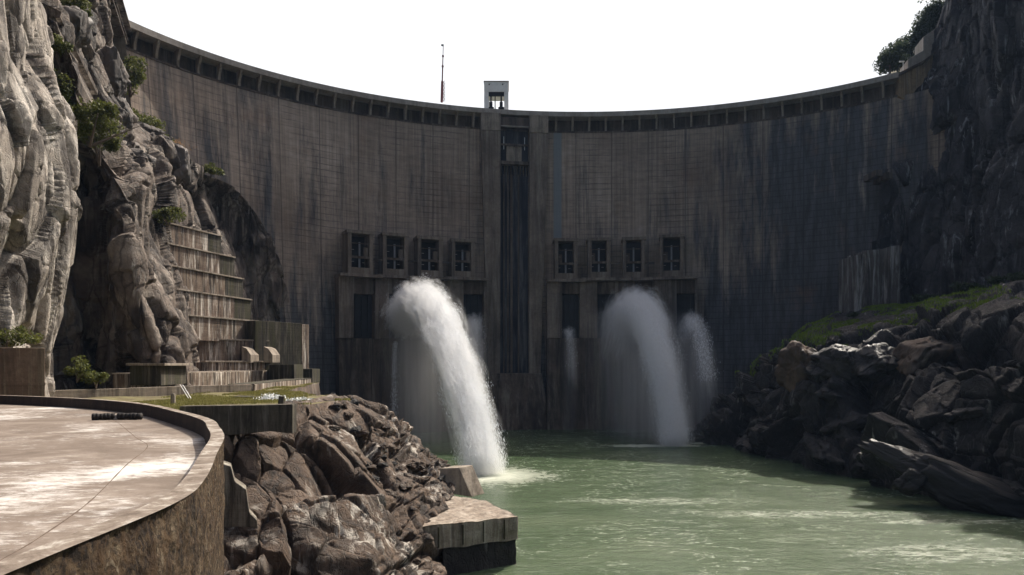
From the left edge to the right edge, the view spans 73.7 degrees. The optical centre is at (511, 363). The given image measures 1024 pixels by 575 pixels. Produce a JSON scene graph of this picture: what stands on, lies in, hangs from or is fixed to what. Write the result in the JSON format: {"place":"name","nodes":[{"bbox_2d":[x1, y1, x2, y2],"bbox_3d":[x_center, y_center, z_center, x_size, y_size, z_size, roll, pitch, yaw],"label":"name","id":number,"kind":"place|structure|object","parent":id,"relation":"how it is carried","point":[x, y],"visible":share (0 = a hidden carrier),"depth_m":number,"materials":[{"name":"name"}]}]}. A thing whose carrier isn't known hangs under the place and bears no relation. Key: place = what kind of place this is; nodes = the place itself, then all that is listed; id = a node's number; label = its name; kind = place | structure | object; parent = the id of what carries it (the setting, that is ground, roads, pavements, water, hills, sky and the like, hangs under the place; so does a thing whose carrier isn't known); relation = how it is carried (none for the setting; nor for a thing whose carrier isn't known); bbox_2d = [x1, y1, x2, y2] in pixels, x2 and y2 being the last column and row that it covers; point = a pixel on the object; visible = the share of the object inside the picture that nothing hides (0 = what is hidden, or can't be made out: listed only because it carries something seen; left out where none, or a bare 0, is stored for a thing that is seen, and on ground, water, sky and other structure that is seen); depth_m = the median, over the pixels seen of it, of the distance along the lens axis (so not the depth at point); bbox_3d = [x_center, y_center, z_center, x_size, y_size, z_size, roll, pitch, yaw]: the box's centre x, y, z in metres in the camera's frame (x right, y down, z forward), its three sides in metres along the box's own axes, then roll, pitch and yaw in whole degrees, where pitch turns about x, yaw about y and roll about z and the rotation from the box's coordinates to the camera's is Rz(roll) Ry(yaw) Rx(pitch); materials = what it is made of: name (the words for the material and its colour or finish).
{"place":"outdoors","nodes":[
{"label":"outdoors","id":0,"kind":"place"},
{"bbox_2d":[0,0,82,396],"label":"rock cliff","id":1,"kind":"structure","parent":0,"point":[41,208],"depth_m":97.16,"materials":[{"name":"stone"}]},
{"bbox_2d":[0,325,44,347],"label":"bush","id":2,"kind":"object","parent":1,"relation":"on","point":[20,331],"visible":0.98,"depth_m":89.41,"materials":[{"name":"green plant"}]},
{"bbox_2d":[62,355,94,382],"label":"bush","id":3,"kind":"object","parent":1,"relation":"on","point":[83,366],"visible":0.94,"depth_m":114.80,"materials":[{"name":"green plant"}]},
{"bbox_2d":[40,0,288,389],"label":"rock slope","id":4,"kind":"structure","parent":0,"point":[124,303],"depth_m":151.88,"materials":[{"name":"stone"}]},
{"bbox_2d":[51,33,73,64],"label":"bush","id":5,"kind":"object","parent":4,"relation":"on","point":[59,46],"visible":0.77,"depth_m":120.07,"materials":[{"name":"green plant"}]},
{"bbox_2d":[54,68,75,102],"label":"bush","id":6,"kind":"object","parent":4,"relation":"on","point":[65,94],"visible":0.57,"depth_m":119.68,"materials":[{"name":"green plant"}]},
{"bbox_2d":[60,0,91,11],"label":"bush","id":7,"kind":"object","parent":4,"relation":"on","point":[82,4],"visible":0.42,"depth_m":136.32,"materials":[{"name":"green plant"}]},
{"bbox_2d":[62,5,93,48],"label":"boulder","id":8,"kind":"object","parent":4,"relation":"on","point":[81,21],"visible":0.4,"depth_m":131.72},
{"bbox_2d":[78,154,86,172],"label":"boulder","id":9,"kind":"object","parent":4,"relation":"on","point":[81,159],"visible":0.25,"depth_m":147.76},
{"bbox_2d":[76,116,121,166],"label":"bush","id":10,"kind":"object","parent":4,"relation":"on","point":[112,145],"visible":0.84,"depth_m":126.63,"materials":[{"name":"green plant"}]},
{"bbox_2d":[67,96,140,147],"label":"bush","id":11,"kind":"object","parent":4,"relation":"on","point":[95,112],"visible":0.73,"depth_m":124.94,"materials":[{"name":"green plant"}]},
{"bbox_2d":[103,86,113,94],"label":"boulder","id":12,"kind":"object","parent":4,"relation":"on","point":[108,89],"visible":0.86,"depth_m":158.35,"materials":[{"name":"stone"}]},
{"bbox_2d":[99,45,130,96],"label":"boulder","id":13,"kind":"object","parent":4,"relation":"on","point":[116,72],"visible":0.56,"depth_m":169.62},
{"bbox_2d":[114,94,132,131],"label":"boulder","id":14,"kind":"object","parent":4,"relation":"on","point":[124,104],"visible":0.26,"depth_m":176.84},
{"bbox_2d":[123,54,147,97],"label":"bush","id":15,"kind":"object","parent":4,"relation":"on","point":[137,77],"visible":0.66,"depth_m":194.68,"materials":[{"name":"green plant"}]},
{"bbox_2d":[129,148,155,167],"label":"boulder","id":16,"kind":"object","parent":4,"relation":"on","point":[138,152],"visible":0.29,"depth_m":171.75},
{"bbox_2d":[130,106,166,131],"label":"bush","id":17,"kind":"object","parent":4,"relation":"on","point":[150,120],"visible":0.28,"depth_m":197.49,"materials":[{"name":"green plant"}]},
{"bbox_2d":[138,121,163,135],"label":"boulder","id":18,"kind":"object","parent":4,"relation":"on","point":[150,129],"visible":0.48,"depth_m":194.58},
{"bbox_2d":[126,363,192,385],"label":"stone shelter","id":19,"kind":"object","parent":4,"relation":"on","point":[151,374],"visible":1,"depth_m":128.00,"materials":[{"name":"concrete"}]},
{"bbox_2d":[151,206,186,225],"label":"bush","id":20,"kind":"object","parent":4,"relation":"on","point":[173,213],"visible":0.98,"depth_m":173.30,"materials":[{"name":"green plant"}]},
{"bbox_2d":[172,144,190,185],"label":"boulder","id":21,"kind":"object","parent":4,"relation":"on","point":[182,173],"visible":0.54,"depth_m":197.61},
{"bbox_2d":[203,162,225,178],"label":"bush","id":22,"kind":"object","parent":4,"relation":"on","point":[210,169],"visible":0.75,"depth_m":222.83,"materials":[{"name":"green plant"}]},
{"bbox_2d":[55,382,347,421],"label":"ground","id":23,"kind":"structure","parent":0,"point":[316,407],"depth_m":112.30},
{"bbox_2d":[0,347,44,395],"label":"rust stained wall","id":24,"kind":"structure","parent":23,"relation":"on","point":[22,371],"depth_m":85.65,"materials":[{"name":"concrete"}]},
{"bbox_2d":[77,370,109,388],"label":"bush","id":25,"kind":"object","parent":23,"relation":"on","point":[89,377],"visible":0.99,"depth_m":114.39,"materials":[{"name":"green plant"}]},
{"bbox_2d":[54,384,251,397],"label":"wall","id":26,"kind":"structure","parent":23,"relation":"on","point":[140,392],"depth_m":120.83,"materials":[{"name":"concrete"}]},
{"bbox_2d":[111,223,279,387],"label":"stepped retaining wall","id":27,"kind":"structure","parent":23,"relation":"on","point":[219,305],"depth_m":184.50,"materials":[{"name":"concrete"}]},
{"bbox_2d":[130,383,350,409],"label":"grass","id":28,"kind":"structure","parent":23,"relation":"on","point":[203,399],"depth_m":106.19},
{"bbox_2d":[171,393,175,403],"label":"bollard","id":29,"kind":"object","parent":28,"relation":"on","point":[173,397],"visible":0.89,"depth_m":94.23,"materials":[{"name":"concrete"}]},
{"bbox_2d":[228,378,310,390],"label":"mossy wall","id":30,"kind":"structure","parent":23,"relation":"on","point":[258,385],"depth_m":159.52,"materials":[{"name":"concrete"}]},
{"bbox_2d":[253,392,288,400],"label":"outflow","id":31,"kind":"object","parent":23,"relation":"on","point":[271,396],"visible":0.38,"depth_m":103.32,"materials":[{"name":"white liquid"}]},
{"bbox_2d":[245,320,308,368],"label":"dark retaining wall","id":32,"kind":"structure","parent":23,"relation":"on","point":[289,342],"depth_m":197.04,"materials":[{"name":"concrete"}]},
{"bbox_2d":[278,396,284,403],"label":"marker post","id":33,"kind":"object","parent":23,"relation":"on","point":[281,399],"visible":0.56,"depth_m":83.91,"materials":[{"name":"concrete"}]},
{"bbox_2d":[269,364,302,379],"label":"concrete chamber","id":34,"kind":"object","parent":23,"relation":"on","point":[285,371],"visible":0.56,"depth_m":190.00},
{"bbox_2d":[303,369,319,382],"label":"concrete chamber","id":35,"kind":"object","parent":23,"relation":"on","point":[313,375],"visible":0.54,"depth_m":200.24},
{"bbox_2d":[224,394,455,574],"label":"bank rock","id":36,"kind":"object","parent":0,"point":[321,501],"visible":0.68,"depth_m":81.59,"materials":[{"name":"stone"}]},
{"bbox_2d":[180,403,296,434],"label":"bank retaining wall","id":37,"kind":"structure","parent":36,"relation":"on","point":[241,419],"depth_m":80.00,"materials":[{"name":"concrete"}]},
{"bbox_2d":[224,461,257,536],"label":"rock facing wall","id":38,"kind":"structure","parent":36,"relation":"on","point":[238,512],"depth_m":71.00,"materials":[{"name":"concrete"}]},
{"bbox_2d":[286,396,313,400],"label":"stream","id":39,"kind":"structure","parent":36,"relation":"on","point":[299,398],"depth_m":100.85,"materials":[{"name":"white liquid"}]},
{"bbox_2d":[322,397,336,403],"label":"boulder","id":40,"kind":"object","parent":36,"relation":"on","point":[328,399],"visible":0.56,"depth_m":100.83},
{"bbox_2d":[328,425,341,430],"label":"boulder","id":41,"kind":"object","parent":36,"relation":"on","point":[335,428],"visible":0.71,"depth_m":94.38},
{"bbox_2d":[328,403,342,410],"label":"boulder","id":42,"kind":"object","parent":36,"relation":"on","point":[337,406],"visible":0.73,"depth_m":98.94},
{"bbox_2d":[344,412,353,419],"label":"boulder","id":43,"kind":"object","parent":36,"relation":"on","point":[349,415],"visible":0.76,"depth_m":99.24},
{"bbox_2d":[350,426,361,438],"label":"boulder","id":44,"kind":"object","parent":36,"relation":"on","point":[355,428],"visible":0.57,"depth_m":98.71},
{"bbox_2d":[349,430,369,439],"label":"boulder","id":45,"kind":"object","parent":36,"relation":"on","point":[363,433],"visible":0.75,"depth_m":98.64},
{"bbox_2d":[366,464,376,470],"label":"boulder","id":46,"kind":"object","parent":36,"relation":"on","point":[372,467],"visible":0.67,"depth_m":94.47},
{"bbox_2d":[376,462,388,467],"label":"boulder","id":47,"kind":"object","parent":36,"relation":"on","point":[383,465],"visible":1,"depth_m":96.85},
{"bbox_2d":[379,442,388,449],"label":"boulder","id":48,"kind":"object","parent":36,"relation":"on","point":[384,445],"visible":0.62,"depth_m":99.36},
{"bbox_2d":[384,488,396,496],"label":"boulder","id":49,"kind":"object","parent":36,"relation":"on","point":[390,491],"visible":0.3,"depth_m":93.89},
{"bbox_2d":[393,438,401,444],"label":"boulder","id":50,"kind":"object","parent":36,"relation":"on","point":[397,441],"visible":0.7,"depth_m":110.54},
{"bbox_2d":[397,466,408,470],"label":"boulder","id":51,"kind":"object","parent":36,"relation":"on","point":[401,468],"visible":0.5,"depth_m":107.08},
{"bbox_2d":[395,475,412,489],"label":"boulder","id":52,"kind":"object","parent":36,"relation":"on","point":[403,482],"visible":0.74,"depth_m":96.92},
{"bbox_2d":[403,473,420,484],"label":"boulder","id":53,"kind":"object","parent":36,"relation":"on","point":[417,478],"visible":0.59,"depth_m":102.27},
{"bbox_2d":[405,458,425,470],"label":"boulder","id":54,"kind":"object","parent":36,"relation":"on","point":[419,464],"visible":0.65,"depth_m":110.56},
{"bbox_2d":[411,435,420,442],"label":"boulder","id":55,"kind":"object","parent":36,"relation":"on","point":[414,438],"visible":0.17,"depth_m":127.75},
{"bbox_2d":[406,461,426,471],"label":"boulder","id":56,"kind":"object","parent":36,"relation":"on","point":[414,466],"visible":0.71,"depth_m":109.16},
{"bbox_2d":[420,469,427,475],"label":"boulder","id":57,"kind":"object","parent":36,"relation":"on","point":[424,472],"visible":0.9,"depth_m":111.96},
{"bbox_2d":[422,561,432,569],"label":"boulder","id":58,"kind":"object","parent":36,"relation":"on","point":[427,564],"visible":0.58,"depth_m":85.77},
{"bbox_2d":[440,465,483,496],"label":"concrete fin","id":59,"kind":"object","parent":36,"relation":"on","point":[463,479],"visible":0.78,"depth_m":112.02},
{"bbox_2d":[123,0,942,111],"label":"sky","id":60,"kind":"structure","parent":0,"point":[553,55],"materials":[{"name":"white"}]},
{"bbox_2d":[675,312,717,380],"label":"water jet","id":61,"kind":"object","parent":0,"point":[689,331],"visible":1,"depth_m":251.14},
{"bbox_2d":[410,429,1023,574],"bbox_3d":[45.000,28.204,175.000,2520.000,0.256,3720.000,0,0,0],"label":"river water","id":62,"kind":"structure","parent":0,"point":[604,502],"depth_m":126.13,"materials":[{"name":"liquid"}]},
{"bbox_2d":[0,395,224,574],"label":"viewing platform","id":63,"kind":"structure","parent":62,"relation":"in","point":[82,492],"depth_m":21.91,"materials":[{"name":"concrete"}]},
{"bbox_2d":[91,413,115,419],"bbox_3d":[-29.116,3.760,48.687,1.426,0.512,0.507,0,0,-23],"label":"rubber roll","id":64,"kind":"object","parent":63,"relation":"on","point":[102,416],"visible":1,"depth_m":48.52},
{"bbox_2d":[116,413,142,419],"bbox_3d":[-27.402,3.760,48.966,1.655,0.510,0.510,0,0,0],"label":"rubber roll","id":65,"kind":"object","parent":63,"relation":"on","point":[129,416],"visible":1,"depth_m":48.77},
{"bbox_2d":[380,276,508,472],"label":"water jet","id":66,"kind":"object","parent":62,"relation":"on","point":[424,307],"visible":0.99,"depth_m":194.34},
{"bbox_2d":[422,496,517,574],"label":"river pier","id":67,"kind":"structure","parent":62,"relation":"in","point":[471,535],"depth_m":93.73,"materials":[{"name":"concrete"}]},
{"bbox_2d":[113,20,945,432],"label":"dam","id":68,"kind":"structure","parent":62,"relation":"in","point":[525,240],"depth_m":288.26,"materials":[{"name":"concrete"}]},
{"bbox_2d":[390,341,399,415],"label":"water jet","id":69,"kind":"object","parent":68,"relation":"attached to","point":[394,360],"visible":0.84,"depth_m":273.42},
{"bbox_2d":[440,44,444,102],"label":"antenna mast","id":70,"kind":"object","parent":68,"relation":"on","point":[442,98],"visible":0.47,"depth_m":302.70,"materials":[{"name":"metal"}]},
{"bbox_2d":[465,318,486,363],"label":"water jet","id":71,"kind":"object","parent":68,"relation":"attached to","point":[477,337],"visible":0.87,"depth_m":265.95},
{"bbox_2d":[484,81,508,109],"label":"gantry crane","id":72,"kind":"object","parent":68,"relation":"on","point":[495,91],"visible":0.73,"depth_m":302.05,"materials":[{"name":"grey paint"}]},
{"bbox_2d":[602,285,699,444],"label":"water jet","id":73,"kind":"object","parent":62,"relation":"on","point":[636,308],"visible":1,"depth_m":247.21},
{"bbox_2d":[856,439,1023,517],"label":"rock slab","id":74,"kind":"object","parent":62,"relation":"in","point":[951,485],"visible":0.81,"depth_m":131.15,"materials":[{"name":"stone"}]},
{"bbox_2d":[891,468,927,496],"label":"boulder","id":75,"kind":"object","parent":74,"relation":"on","point":[911,482],"visible":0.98,"depth_m":134.72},
{"bbox_2d":[693,280,1023,496],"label":"river bank rock","id":76,"kind":"object","parent":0,"point":[987,339],"visible":0.57,"depth_m":162.39,"materials":[{"name":"stone"}]},
{"bbox_2d":[685,433,696,439],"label":"boulder","id":77,"kind":"object","parent":76,"relation":"on","point":[692,437],"visible":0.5,"depth_m":252.07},
{"bbox_2d":[734,437,745,450],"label":"boulder","id":78,"kind":"object","parent":76,"relation":"on","point":[738,445],"visible":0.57,"depth_m":221.99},
{"bbox_2d":[742,438,755,452],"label":"boulder","id":79,"kind":"object","parent":76,"relation":"on","point":[746,444],"visible":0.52,"depth_m":212.28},
{"bbox_2d":[755,426,767,432],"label":"boulder","id":80,"kind":"object","parent":76,"relation":"on","point":[760,429],"visible":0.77,"depth_m":204.43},
{"bbox_2d":[774,341,817,391],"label":"boulder","id":81,"kind":"object","parent":76,"relation":"on","point":[794,358],"visible":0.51,"depth_m":193.47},
{"bbox_2d":[805,361,831,381],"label":"boulder","id":82,"kind":"object","parent":76,"relation":"on","point":[814,371],"visible":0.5,"depth_m":184.84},
{"bbox_2d":[800,432,844,469],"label":"boulder","id":83,"kind":"object","parent":76,"relation":"on","point":[825,454],"visible":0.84,"depth_m":174.84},
{"bbox_2d":[814,384,849,404],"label":"boulder","id":84,"kind":"object","parent":76,"relation":"on","point":[827,394],"visible":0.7,"depth_m":179.83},
{"bbox_2d":[825,334,840,345],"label":"boulder","id":85,"kind":"object","parent":76,"relation":"on","point":[833,339],"visible":0.95,"depth_m":198.45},
{"bbox_2d":[810,344,872,389],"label":"boulder","id":86,"kind":"object","parent":76,"relation":"on","point":[837,359],"visible":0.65,"depth_m":180.80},
{"bbox_2d":[820,410,867,435],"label":"boulder","id":87,"kind":"object","parent":76,"relation":"on","point":[854,420],"visible":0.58,"depth_m":174.61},
{"bbox_2d":[846,312,859,316],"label":"bush","id":88,"kind":"object","parent":76,"relation":"on","point":[854,314],"visible":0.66,"depth_m":234.63,"materials":[{"name":"green plant"}]},
{"bbox_2d":[838,237,899,313],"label":"toe retaining wall","id":89,"kind":"structure","parent":76,"relation":"on","point":[866,278],"depth_m":249.00,"materials":[{"name":"concrete"}]},
{"bbox_2d":[850,342,898,381],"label":"boulder","id":90,"kind":"object","parent":76,"relation":"on","point":[875,362],"visible":0.88,"depth_m":175.28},
{"bbox_2d":[869,478,883,487],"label":"boulder","id":91,"kind":"object","parent":76,"relation":"on","point":[876,482],"visible":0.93,"depth_m":156.55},
{"bbox_2d":[735,284,1023,376],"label":"grass","id":92,"kind":"structure","parent":76,"relation":"on","point":[819,337],"depth_m":204.96,"materials":[{"name":"plant"}]},
{"bbox_2d":[890,336,954,375],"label":"boulder","id":93,"kind":"object","parent":76,"relation":"on","point":[912,356],"visible":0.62,"depth_m":166.94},
{"bbox_2d":[911,293,935,301],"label":"bush","id":94,"kind":"object","parent":76,"relation":"on","point":[916,297],"visible":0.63,"depth_m":221.34,"materials":[{"name":"green plant"}]},
{"bbox_2d":[928,362,944,371],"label":"boulder","id":95,"kind":"object","parent":76,"relation":"on","point":[934,364],"visible":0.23,"depth_m":162.51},
{"bbox_2d":[948,282,987,292],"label":"bush","id":96,"kind":"object","parent":76,"relation":"on","point":[965,287],"visible":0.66,"depth_m":204.91,"materials":[{"name":"green plant"}]},
{"bbox_2d":[944,407,997,421],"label":"boulder","id":97,"kind":"object","parent":76,"relation":"on","point":[964,414],"visible":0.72,"depth_m":141.03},
{"bbox_2d":[985,271,1023,284],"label":"bush","id":98,"kind":"object","parent":76,"relation":"on","point":[1016,276],"visible":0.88,"depth_m":191.14,"materials":[{"name":"green plant"}]},
{"bbox_2d":[1003,359,1017,366],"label":"boulder","id":99,"kind":"object","parent":76,"relation":"on","point":[1011,363],"visible":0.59,"depth_m":149.22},
{"bbox_2d":[1000,376,1023,396],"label":"boulder","id":100,"kind":"object","parent":76,"relation":"on","point":[1015,387],"visible":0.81,"depth_m":132.75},
{"bbox_2d":[1003,479,1023,499],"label":"boulder","id":101,"kind":"object","parent":76,"relation":"on","point":[1017,487],"visible":0.63,"depth_m":126.75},
{"bbox_2d":[876,0,1023,304],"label":"gorge cliff","id":102,"kind":"structure","parent":0,"point":[964,222],"depth_m":233.07,"materials":[{"name":"stone"}]},
{"bbox_2d":[863,170,881,181],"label":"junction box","id":103,"kind":"object","parent":102,"relation":"attached to","point":[872,175],"visible":1,"depth_m":257.10,"materials":[{"name":"metal"}]},
{"bbox_2d":[894,30,935,99],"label":"access road wall","id":104,"kind":"structure","parent":102,"relation":"on","point":[915,69],"depth_m":259.00,"materials":[{"name":"concrete"}]},
{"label":"hillside","id":105,"kind":"structure","parent":0,"visible":0},
{"bbox_2d":[878,63,895,75],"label":"bush","id":106,"kind":"object","parent":105,"relation":"on","point":[880,74],"visible":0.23,"depth_m":291.27,"materials":[{"name":"plant"}]},
{"bbox_2d":[872,45,909,73],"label":"tree","id":107,"kind":"object","parent":105,"relation":"on","point":[892,58],"visible":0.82,"depth_m":283.60,"materials":[{"name":"green plant"}]},
{"bbox_2d":[877,39,914,71],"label":"tree","id":108,"kind":"object","parent":105,"relation":"on","point":[903,45],"visible":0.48,"depth_m":283.13,"materials":[{"name":"green plant"}]},
{"bbox_2d":[884,34,921,55],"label":"tree","id":109,"kind":"object","parent":105,"relation":"on","point":[914,42],"visible":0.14,"depth_m":288.60,"materials":[{"name":"green plant"}]},
{"bbox_2d":[895,53,914,71],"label":"tree","id":110,"kind":"object","parent":105,"relation":"on","point":[905,58],"visible":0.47,"depth_m":278.22,"materials":[{"name":"green plant"}]},
{"bbox_2d":[906,20,937,43],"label":"tree","id":111,"kind":"object","parent":105,"relation":"on","point":[920,30],"visible":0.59,"depth_m":286.93,"materials":[{"name":"green plant"}]},
{"bbox_2d":[911,8,940,28],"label":"tree","id":112,"kind":"object","parent":105,"relation":"on","point":[935,17],"visible":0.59,"depth_m":285.63,"materials":[{"name":"green plant"}]},
{"bbox_2d":[914,0,944,23],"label":"tree","id":113,"kind":"object","parent":105,"relation":"on","point":[933,6],"visible":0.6,"depth_m":283.55,"materials":[{"name":"green plant"}]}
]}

